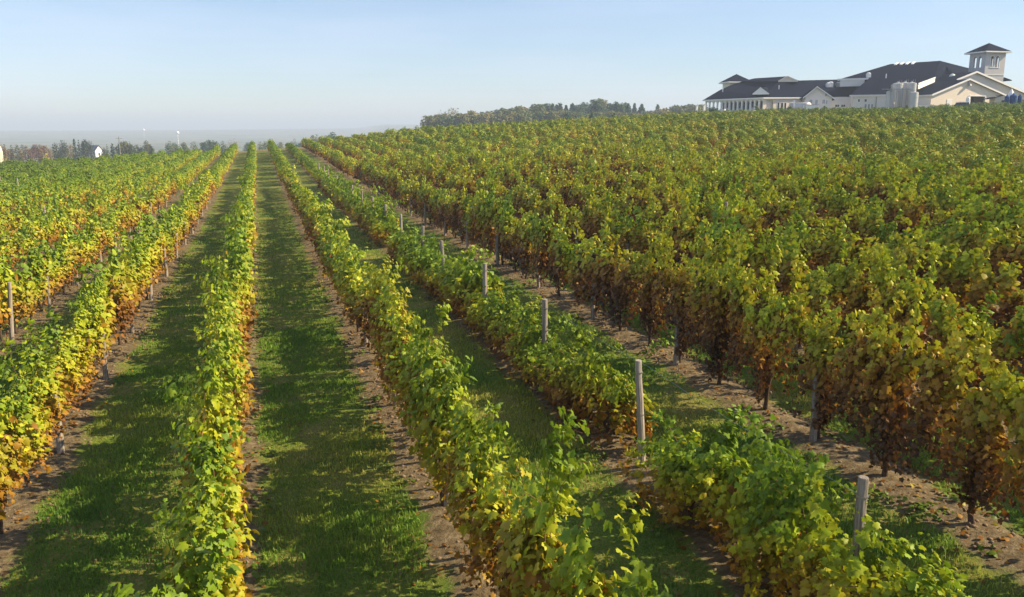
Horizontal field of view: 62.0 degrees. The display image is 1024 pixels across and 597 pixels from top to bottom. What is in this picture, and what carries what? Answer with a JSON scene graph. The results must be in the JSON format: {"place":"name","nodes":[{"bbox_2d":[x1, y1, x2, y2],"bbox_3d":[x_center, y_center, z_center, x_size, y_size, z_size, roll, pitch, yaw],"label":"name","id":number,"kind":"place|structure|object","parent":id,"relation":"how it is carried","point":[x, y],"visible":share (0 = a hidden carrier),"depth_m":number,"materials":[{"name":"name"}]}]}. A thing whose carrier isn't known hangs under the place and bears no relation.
{"place":"outdoors","nodes":[
{"label":"outdoors","id":0,"kind":"place"},
{"bbox_2d":[89,145,101,157],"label":"house","id":1,"kind":"structure","parent":0,"point":[97,149],"depth_m":392.87,"materials":[{"name":"white paint"}]},
{"bbox_2d":[0,124,1023,596],"bbox_3d":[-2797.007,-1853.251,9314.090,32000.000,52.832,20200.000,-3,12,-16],"label":"ground","id":2,"kind":"structure","parent":0,"point":[270,192],"depth_m":14.84,"materials":[{"name":"brown soil"}]},
{"bbox_2d":[7,282,14,345],"bbox_3d":[-13.601,0.592,23.130,0.131,2.094,0.125,1,10,-11],"label":"wooden post","id":3,"kind":"object","parent":2,"relation":"on","point":[10,306],"visible":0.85,"depth_m":23.06,"materials":[{"name":"grey wood"}]},
{"bbox_2d":[0,157,52,168],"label":"vine row","id":4,"kind":"object","parent":2,"relation":"on","point":[34,161],"visible":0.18,"depth_m":135.48,"materials":[{"name":"green plant"}]},
{"bbox_2d":[22,146,33,159],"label":"tree","id":5,"kind":"object","parent":2,"relation":"on","point":[28,156],"visible":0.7,"depth_m":346.62,"materials":[{"name":"brown plant"}]},
{"bbox_2d":[0,156,73,173],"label":"vine row","id":6,"kind":"object","parent":2,"relation":"on","point":[10,167],"visible":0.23,"depth_m":122.28,"materials":[{"name":"green plant"}]},
{"bbox_2d":[32,144,43,162],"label":"tree","id":7,"kind":"object","parent":2,"relation":"on","point":[38,155],"visible":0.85,"depth_m":334.56,"materials":[{"name":"brown plant"}]},
{"bbox_2d":[0,156,85,179],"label":"vine row","id":8,"kind":"object","parent":2,"relation":"on","point":[3,173],"visible":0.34,"depth_m":112.29,"materials":[{"name":"green plant"}]},
{"bbox_2d":[39,145,52,158],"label":"tree","id":9,"kind":"object","parent":2,"relation":"on","point":[45,150],"visible":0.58,"depth_m":363.16,"materials":[{"name":"brown plant"}]},
{"bbox_2d":[45,276,51,310],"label":"wooden post","id":10,"kind":"object","parent":2,"relation":"on","point":[48,298],"visible":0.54,"depth_m":27.60,"materials":[{"name":"grey wood"}]},
{"bbox_2d":[0,153,110,182],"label":"vine row","id":11,"kind":"object","parent":2,"relation":"on","point":[108,156],"visible":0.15,"depth_m":106.05,"materials":[{"name":"green plant"}]},
{"bbox_2d":[51,390,64,453],"bbox_3d":[-8.004,2.294,15.046,0.143,1.382,0.135,7,12,35],"label":"wooden post","id":12,"kind":"object","parent":2,"relation":"on","point":[60,445],"visible":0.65,"depth_m":15.03,"materials":[{"name":"grey wood"}]},
{"bbox_2d":[52,143,63,159],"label":"tree","id":13,"kind":"object","parent":2,"relation":"on","point":[58,155],"visible":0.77,"depth_m":351.65,"materials":[{"name":"green plant"}]},
{"bbox_2d":[58,140,69,157],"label":"tree","id":14,"kind":"object","parent":2,"relation":"on","point":[64,150],"visible":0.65,"depth_m":379.91,"materials":[{"name":"green plant"}]},
{"bbox_2d":[0,153,128,192],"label":"vine row","id":15,"kind":"object","parent":2,"relation":"on","point":[24,177],"visible":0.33,"depth_m":98.26,"materials":[{"name":"green plant"}]},
{"bbox_2d":[0,150,147,200],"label":"vine row","id":16,"kind":"object","parent":2,"relation":"on","point":[56,177],"visible":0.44,"depth_m":86.42,"materials":[{"name":"green plant"}]},
{"bbox_2d":[0,149,166,217],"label":"vine row","id":17,"kind":"object","parent":2,"relation":"on","point":[77,179],"visible":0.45,"depth_m":74.72,"materials":[{"name":"green plant"}]},
{"bbox_2d":[78,139,91,156],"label":"tree","id":18,"kind":"object","parent":2,"relation":"on","point":[83,152],"visible":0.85,"depth_m":356.18,"materials":[{"name":"green plant"}]},
{"bbox_2d":[0,148,183,242],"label":"vine row","id":19,"kind":"object","parent":2,"relation":"on","point":[14,219],"visible":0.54,"depth_m":63.58,"materials":[{"name":"green plant"}]},
{"bbox_2d":[0,148,201,269],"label":"vine row","id":20,"kind":"object","parent":2,"relation":"on","point":[49,228],"visible":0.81,"depth_m":46.16,"materials":[{"name":"green plant"}]},
{"bbox_2d":[101,334,108,379],"bbox_3d":[-9.330,1.405,19.504,0.128,1.382,0.122,-3,13,-23],"label":"wooden post","id":21,"kind":"object","parent":2,"relation":"on","point":[105,371],"visible":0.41,"depth_m":19.49,"materials":[{"name":"grey wood"}]},
{"bbox_2d":[0,144,220,345],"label":"vine row","id":22,"kind":"object","parent":2,"relation":"on","point":[54,264],"visible":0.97,"depth_m":32.02,"materials":[{"name":"green plant"}]},
{"bbox_2d":[0,143,238,533],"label":"vine row","id":23,"kind":"object","parent":2,"relation":"on","point":[102,305],"visible":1,"depth_m":17.56,"materials":[{"name":"green plant"}]},
{"bbox_2d":[123,144,137,155],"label":"tree","id":24,"kind":"object","parent":2,"relation":"on","point":[130,150],"visible":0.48,"depth_m":349.04,"materials":[{"name":"green plant"}]},
{"bbox_2d":[164,141,174,153],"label":"tree","id":25,"kind":"object","parent":2,"relation":"on","point":[170,148],"visible":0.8,"depth_m":399.76,"materials":[{"name":"green plant"}]},
{"bbox_2d":[95,141,259,596],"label":"vine row","id":26,"kind":"object","parent":2,"relation":"on","point":[208,555],"visible":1,"depth_m":10.46,"materials":[{"name":"green plant"}]},
{"bbox_2d":[199,140,210,151],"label":"tree","id":27,"kind":"object","parent":2,"relation":"on","point":[203,145],"visible":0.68,"depth_m":410.15,"materials":[{"name":"green plant"}]},
{"bbox_2d":[420,115,436,127],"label":"tree","id":28,"kind":"object","parent":2,"relation":"on","point":[429,121],"visible":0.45,"depth_m":411.60,"materials":[{"name":"green plant"}]},
{"bbox_2d":[434,115,445,126],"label":"tree","id":29,"kind":"object","parent":2,"relation":"on","point":[440,119],"visible":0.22,"depth_m":408.15,"materials":[{"name":"green plant"}]},
{"bbox_2d":[440,240,444,293],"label":"wooden post","id":30,"kind":"object","parent":2,"relation":"on","point":[442,249],"visible":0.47,"depth_m":26.39,"materials":[{"name":"grey wood"}]},
{"bbox_2d":[439,116,456,126],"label":"tree","id":31,"kind":"object","parent":2,"relation":"on","point":[446,123],"visible":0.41,"depth_m":406.69,"materials":[{"name":"green plant"}]},
{"bbox_2d":[455,113,469,124],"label":"tree","id":32,"kind":"object","parent":2,"relation":"on","point":[464,118],"visible":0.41,"depth_m":404.29,"materials":[{"name":"green plant"}]},
{"bbox_2d":[267,139,672,596],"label":"vine row","id":33,"kind":"object","parent":2,"relation":"on","point":[529,555],"visible":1,"depth_m":9.92,"materials":[{"name":"green plant"}]},
{"bbox_2d":[468,111,481,125],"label":"tree","id":34,"kind":"object","parent":2,"relation":"on","point":[473,118],"visible":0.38,"depth_m":405.77,"materials":[{"name":"green plant"}]},
{"bbox_2d":[476,113,489,124],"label":"tree","id":35,"kind":"object","parent":2,"relation":"on","point":[484,119],"visible":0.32,"depth_m":405.07,"materials":[{"name":"green plant"}]},
{"bbox_2d":[482,263,486,314],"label":"wooden post","id":36,"kind":"object","parent":2,"relation":"on","point":[484,270],"visible":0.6,"depth_m":21.96,"materials":[{"name":"grey wood"}]},
{"bbox_2d":[495,235,498,266],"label":"wooden post","id":37,"kind":"object","parent":2,"relation":"on","point":[497,252],"visible":0.83,"depth_m":31.59,"materials":[{"name":"grey wood"}]},
{"bbox_2d":[496,114,515,122],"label":"tree","id":38,"kind":"object","parent":2,"relation":"on","point":[506,117],"visible":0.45,"depth_m":405.02,"materials":[{"name":"green plant"}]},
{"bbox_2d":[0,257,1023,596],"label":"soil clods","id":39,"kind":"object","parent":2,"relation":"on","point":[966,535],"visible":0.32,"depth_m":15.13,"materials":[{"name":"brown soil"}]},
{"bbox_2d":[0,222,1023,596],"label":"leaf litter","id":40,"kind":"object","parent":2,"relation":"on","point":[532,446],"visible":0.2,"depth_m":14.45,"materials":[{"name":"brown plant"}]},
{"bbox_2d":[502,107,522,113],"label":"tree","id":41,"kind":"object","parent":2,"relation":"on","point":[517,110],"visible":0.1,"depth_m":427.98,"materials":[{"name":"green plant"}]},
{"bbox_2d":[505,111,520,121],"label":"tree","id":42,"kind":"object","parent":2,"relation":"on","point":[517,116],"visible":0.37,"depth_m":406.69,"materials":[{"name":"green plant"}]},
{"bbox_2d":[2,223,1023,583],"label":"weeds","id":43,"kind":"object","parent":2,"relation":"on","point":[924,505],"visible":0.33,"depth_m":13.87,"materials":[{"name":"green plant"}]},
{"bbox_2d":[518,112,533,121],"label":"tree","id":44,"kind":"object","parent":2,"relation":"on","point":[523,116],"visible":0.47,"depth_m":406.82,"materials":[{"name":"green plant"}]},
{"bbox_2d":[528,104,546,112],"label":"tree","id":45,"kind":"object","parent":2,"relation":"on","point":[537,107],"visible":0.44,"depth_m":441.06,"materials":[{"name":"green plant"}]},
{"bbox_2d":[541,299,547,377],"bbox_3d":[0.675,1.037,17.523,0.135,2.094,0.143,5,12,23],"label":"wooden post","id":46,"kind":"object","parent":2,"relation":"on","point":[544,319],"visible":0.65,"depth_m":17.36,"materials":[{"name":"grey wood"}]},
{"bbox_2d":[547,109,565,121],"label":"tree","id":47,"kind":"object","parent":2,"relation":"on","point":[555,114],"visible":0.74,"depth_m":408.13,"materials":[{"name":"green plant"}]},
{"bbox_2d":[572,105,585,111],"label":"tree","id":48,"kind":"object","parent":2,"relation":"on","point":[576,108],"visible":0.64,"depth_m":437.82,"materials":[{"name":"green plant"}]},
{"bbox_2d":[591,281,594,318],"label":"wooden post","id":49,"kind":"object","parent":2,"relation":"on","point":[592,310],"visible":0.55,"depth_m":22.69,"materials":[{"name":"grey wood"}]},
{"bbox_2d":[588,99,607,112],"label":"tree","id":50,"kind":"object","parent":2,"relation":"on","point":[597,105],"visible":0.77,"depth_m":428.09,"materials":[{"name":"green plant"}]},
{"bbox_2d":[603,110,620,117],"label":"tree","id":51,"kind":"object","parent":2,"relation":"on","point":[608,114],"visible":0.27,"depth_m":405.60,"materials":[{"name":"green plant"}]},
{"bbox_2d":[610,101,625,112],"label":"tree","id":52,"kind":"object","parent":2,"relation":"on","point":[618,107],"visible":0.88,"depth_m":420.33,"materials":[{"name":"green plant"}]},
{"bbox_2d":[285,143,971,596],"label":"vine row","id":53,"kind":"object","parent":2,"relation":"on","point":[745,495],"visible":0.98,"depth_m":10.99,"materials":[{"name":"green plant"}]},
{"bbox_2d":[635,359,645,467],"bbox_3d":[1.962,1.939,13.014,0.123,2.094,0.129,-11,15,-26],"label":"wooden post","id":54,"kind":"object","parent":2,"relation":"on","point":[639,401],"visible":0.76,"depth_m":12.89,"materials":[{"name":"grey wood"}]},
{"bbox_2d":[301,137,1023,524],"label":"vine row","id":55,"kind":"object","parent":2,"relation":"on","point":[885,359],"visible":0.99,"depth_m":14.42,"materials":[{"name":"green plant"}]},
{"bbox_2d":[655,107,671,115],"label":"tree","id":56,"kind":"object","parent":2,"relation":"on","point":[662,111],"visible":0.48,"depth_m":475.14,"materials":[{"name":"green plant"}]},
{"bbox_2d":[317,135,1023,390],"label":"vine row","id":57,"kind":"object","parent":2,"relation":"on","point":[941,311],"visible":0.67,"depth_m":19.98,"materials":[{"name":"green plant"}]},
{"bbox_2d":[673,314,679,364],"bbox_3d":[3.530,1.005,18.221,0.143,1.382,0.135,1,13,-2],"label":"wooden post","id":58,"kind":"object","parent":2,"relation":"on","point":[675,359],"visible":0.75,"depth_m":18.18,"materials":[{"name":"grey wood"}]},
{"bbox_2d":[334,135,1023,339],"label":"vine row","id":59,"kind":"object","parent":2,"relation":"on","point":[962,273],"visible":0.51,"depth_m":23.71,"materials":[{"name":"green plant"}]},
{"bbox_2d":[673,105,689,113],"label":"tree","id":60,"kind":"object","parent":2,"relation":"on","point":[682,109],"visible":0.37,"depth_m":471.49,"materials":[{"name":"green plant"}]},
{"bbox_2d":[351,132,1023,298],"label":"vine row","id":61,"kind":"object","parent":2,"relation":"on","point":[867,223],"visible":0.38,"depth_m":29.02,"materials":[{"name":"green plant"}]},
{"bbox_2d":[688,104,702,111],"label":"tree","id":62,"kind":"object","parent":2,"relation":"on","point":[692,108],"visible":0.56,"depth_m":468.60,"materials":[{"name":"green plant"}]},
{"bbox_2d":[368,132,1023,264],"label":"vine row","id":63,"kind":"object","parent":2,"relation":"on","point":[836,205],"visible":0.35,"depth_m":32.79,"materials":[{"name":"green plant"}]},
{"bbox_2d":[385,128,1023,234],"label":"vine row","id":64,"kind":"object","parent":2,"relation":"on","point":[874,188],"visible":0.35,"depth_m":38.72,"materials":[{"name":"green plant"}]},
{"bbox_2d":[401,126,1023,218],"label":"vine row","id":65,"kind":"object","parent":2,"relation":"on","point":[993,187],"visible":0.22,"depth_m":45.03,"materials":[{"name":"green plant"}]},
{"bbox_2d":[415,125,1023,206],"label":"vine row","id":66,"kind":"object","parent":2,"relation":"on","point":[473,132],"visible":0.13,"depth_m":53.75,"materials":[{"name":"green plant"}]},
{"bbox_2d":[434,124,1023,183],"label":"vine row","id":67,"kind":"object","parent":2,"relation":"on","point":[597,143],"visible":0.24,"depth_m":72.26,"materials":[{"name":"green plant"}]},
{"bbox_2d":[451,123,1023,184],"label":"vine row","id":68,"kind":"object","parent":2,"relation":"on","point":[950,167],"visible":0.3,"depth_m":62.29,"materials":[{"name":"green plant"}]},
{"bbox_2d":[463,122,1023,178],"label":"vine row","id":69,"kind":"object","parent":2,"relation":"on","point":[963,160],"visible":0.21,"depth_m":68.63,"materials":[{"name":"green plant"}]},
{"bbox_2d":[482,121,1023,170],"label":"vine row","id":70,"kind":"object","parent":2,"relation":"on","point":[838,147],"visible":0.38,"depth_m":69.75,"materials":[{"name":"green plant"}]},
{"bbox_2d":[495,120,1022,166],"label":"vine row","id":71,"kind":"object","parent":2,"relation":"on","point":[899,148],"visible":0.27,"depth_m":72.46,"materials":[{"name":"green plant"}]},
{"bbox_2d":[510,119,1023,162],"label":"vine row","id":72,"kind":"object","parent":2,"relation":"on","point":[766,137],"visible":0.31,"depth_m":81.31,"materials":[{"name":"green plant"}]},
{"bbox_2d":[522,119,1023,158],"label":"vine row","id":73,"kind":"object","parent":2,"relation":"on","point":[751,131],"visible":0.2,"depth_m":82.75,"materials":[{"name":"green plant"}]},
{"bbox_2d":[541,118,1023,156],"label":"vine row","id":74,"kind":"object","parent":2,"relation":"on","point":[698,126],"visible":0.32,"depth_m":88.16,"materials":[{"name":"green plant"}]},
{"bbox_2d":[557,117,1023,150],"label":"vine row","id":75,"kind":"object","parent":2,"relation":"on","point":[966,136],"visible":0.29,"depth_m":89.13,"materials":[{"name":"green plant"}]},
{"bbox_2d":[568,116,1023,143],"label":"vine row","id":76,"kind":"object","parent":2,"relation":"on","point":[864,128],"visible":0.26,"depth_m":91.86,"materials":[{"name":"green plant"}]},
{"bbox_2d":[788,102,811,108],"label":"tanker","id":77,"kind":"object","parent":2,"relation":"on","point":[799,105],"visible":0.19,"depth_m":194.97,"materials":[{"name":"silver metal"}]},
{"bbox_2d":[579,115,1023,144],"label":"vine row","id":78,"kind":"object","parent":2,"relation":"on","point":[1001,128],"visible":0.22,"depth_m":92.84,"materials":[{"name":"green plant"}]},
{"bbox_2d":[597,114,1021,139],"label":"vine row","id":79,"kind":"object","parent":2,"relation":"on","point":[852,124],"visible":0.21,"depth_m":99.81,"materials":[{"name":"green plant"}]},
{"bbox_2d":[809,374,818,441],"bbox_3d":[4.895,1.892,13.777,0.128,1.382,0.122,1,10,11],"label":"wooden post","id":80,"kind":"object","parent":2,"relation":"on","point":[813,435],"visible":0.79,"depth_m":13.72,"materials":[{"name":"grey wood"}]},
{"bbox_2d":[610,114,1023,135],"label":"vine row","id":81,"kind":"object","parent":2,"relation":"on","point":[843,120],"visible":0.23,"depth_m":110.30,"materials":[{"name":"green plant"}]},
{"bbox_2d":[625,112,1023,130],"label":"vine row","id":82,"kind":"object","parent":2,"relation":"on","point":[933,123],"visible":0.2,"depth_m":104.83,"materials":[{"name":"green plant"}]},
{"bbox_2d":[640,112,1020,133],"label":"vine row","id":83,"kind":"object","parent":2,"relation":"on","point":[976,120],"visible":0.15,"depth_m":105.57,"materials":[{"name":"green plant"}]},
{"bbox_2d":[650,110,1023,127],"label":"vine row","id":84,"kind":"object","parent":2,"relation":"on","point":[875,117],"visible":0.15,"depth_m":114.49,"materials":[{"name":"green plant"}]},
{"bbox_2d":[666,110,1023,126],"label":"vine row","id":85,"kind":"object","parent":2,"relation":"on","point":[943,116],"visible":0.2,"depth_m":112.10,"materials":[{"name":"green plant"}]},
{"bbox_2d":[688,109,1019,121],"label":"vine row","id":86,"kind":"object","parent":2,"relation":"on","point":[840,112],"visible":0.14,"depth_m":127.17,"materials":[{"name":"green plant"}]},
{"bbox_2d":[689,108,1023,120],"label":"vine row","id":87,"kind":"object","parent":2,"relation":"on","point":[929,111],"visible":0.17,"depth_m":124.83,"materials":[{"name":"green plant"}]},
{"bbox_2d":[849,475,868,594],"bbox_3d":[3.459,2.803,8.583,0.124,2.136,0.116,3,12,15],"label":"wooden post","id":88,"kind":"object","parent":2,"relation":"on","point":[862,496],"visible":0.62,"depth_m":8.40,"materials":[{"name":"grey wood"}]},
{"bbox_2d":[702,43,1023,111],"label":"winery building","id":89,"kind":"structure","parent":2,"relation":"on","point":[940,82],"depth_m":203.61,"materials":[{"name":"grey"}]},
{"bbox_2d":[704,107,1023,117],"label":"vine row","id":90,"kind":"object","parent":2,"relation":"on","point":[829,112],"visible":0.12,"depth_m":134.76,"materials":[{"name":"green plant"}]},
{"bbox_2d":[723,107,1022,117],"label":"vine row","id":91,"kind":"object","parent":2,"relation":"on","point":[941,110],"visible":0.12,"depth_m":126.15,"materials":[{"name":"green plant"}]},
{"bbox_2d":[734,107,1023,116],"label":"vine row","id":92,"kind":"object","parent":2,"relation":"on","point":[951,110],"visible":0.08,"depth_m":131.78,"materials":[{"name":"green plant"}]},
{"bbox_2d":[747,107,1021,113],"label":"vine row","id":93,"kind":"object","parent":2,"relation":"on","point":[880,109],"visible":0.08,"depth_m":128.65,"materials":[{"name":"green plant"}]},
{"bbox_2d":[757,106,1021,117],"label":"vine row","id":94,"kind":"object","parent":2,"relation":"on","point":[957,108],"visible":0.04,"depth_m":136.59,"materials":[{"name":"green plant"}]},
{"bbox_2d":[885,87,895,107],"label":"storage tank","id":95,"kind":"object","parent":2,"relation":"on","point":[891,102],"visible":0.77,"depth_m":183.47,"materials":[{"name":"silver metal"}]},
{"bbox_2d":[882,84,911,107],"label":"tank catwalk","id":96,"kind":"object","parent":95,"relation":"attached to","point":[896,93],"visible":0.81,"depth_m":183.05,"materials":[{"name":"grey metal"}]},
{"bbox_2d":[892,81,902,107],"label":"storage tank","id":97,"kind":"object","parent":2,"relation":"on","point":[898,102],"visible":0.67,"depth_m":185.01,"materials":[{"name":"silver metal"}]},
{"bbox_2d":[776,105,1020,112],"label":"vine row","id":98,"kind":"object","parent":2,"relation":"on","point":[982,109],"visible":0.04,"depth_m":131.99,"materials":[{"name":"green plant"}]},
{"bbox_2d":[902,80,908,106],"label":"storage tank","id":99,"kind":"object","parent":2,"relation":"on","point":[904,92],"visible":0.29,"depth_m":187.91,"materials":[{"name":"silver metal"}]},
{"bbox_2d":[905,79,916,106],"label":"storage tank","id":100,"kind":"object","parent":2,"relation":"on","point":[912,85],"visible":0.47,"depth_m":184.54,"materials":[{"name":"silver metal"}]},
{"bbox_2d":[908,90,918,108],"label":"storage tank","id":101,"kind":"object","parent":2,"relation":"on","point":[913,99],"visible":0.77,"depth_m":182.00,"materials":[{"name":"silver metal"}]},
{"bbox_2d":[840,106,1013,111],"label":"vine row","id":102,"kind":"object","parent":2,"relation":"on","point":[962,108],"visible":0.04,"depth_m":139.12,"materials":[{"name":"green plant"}]},
{"bbox_2d":[983,95,1004,103],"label":"shed","id":103,"kind":"structure","parent":2,"relation":"on","point":[997,98],"depth_m":181.18,"materials":[{"name":"beige paint"}]},
{"bbox_2d":[1009,93,1016,103],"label":"blue tank","id":104,"kind":"object","parent":2,"relation":"on","point":[1013,98],"visible":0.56,"depth_m":176.84,"materials":[{"name":"plastic"}]},
{"bbox_2d":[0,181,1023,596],"bbox_3d":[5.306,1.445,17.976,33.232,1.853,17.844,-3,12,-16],"label":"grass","id":105,"kind":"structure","parent":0,"point":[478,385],"depth_m":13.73,"materials":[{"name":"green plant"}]},
{"bbox_2d":[0,0,1023,128],"label":"sky","id":106,"kind":"structure","parent":0,"point":[65,64],"materials":[{"name":"blue"}]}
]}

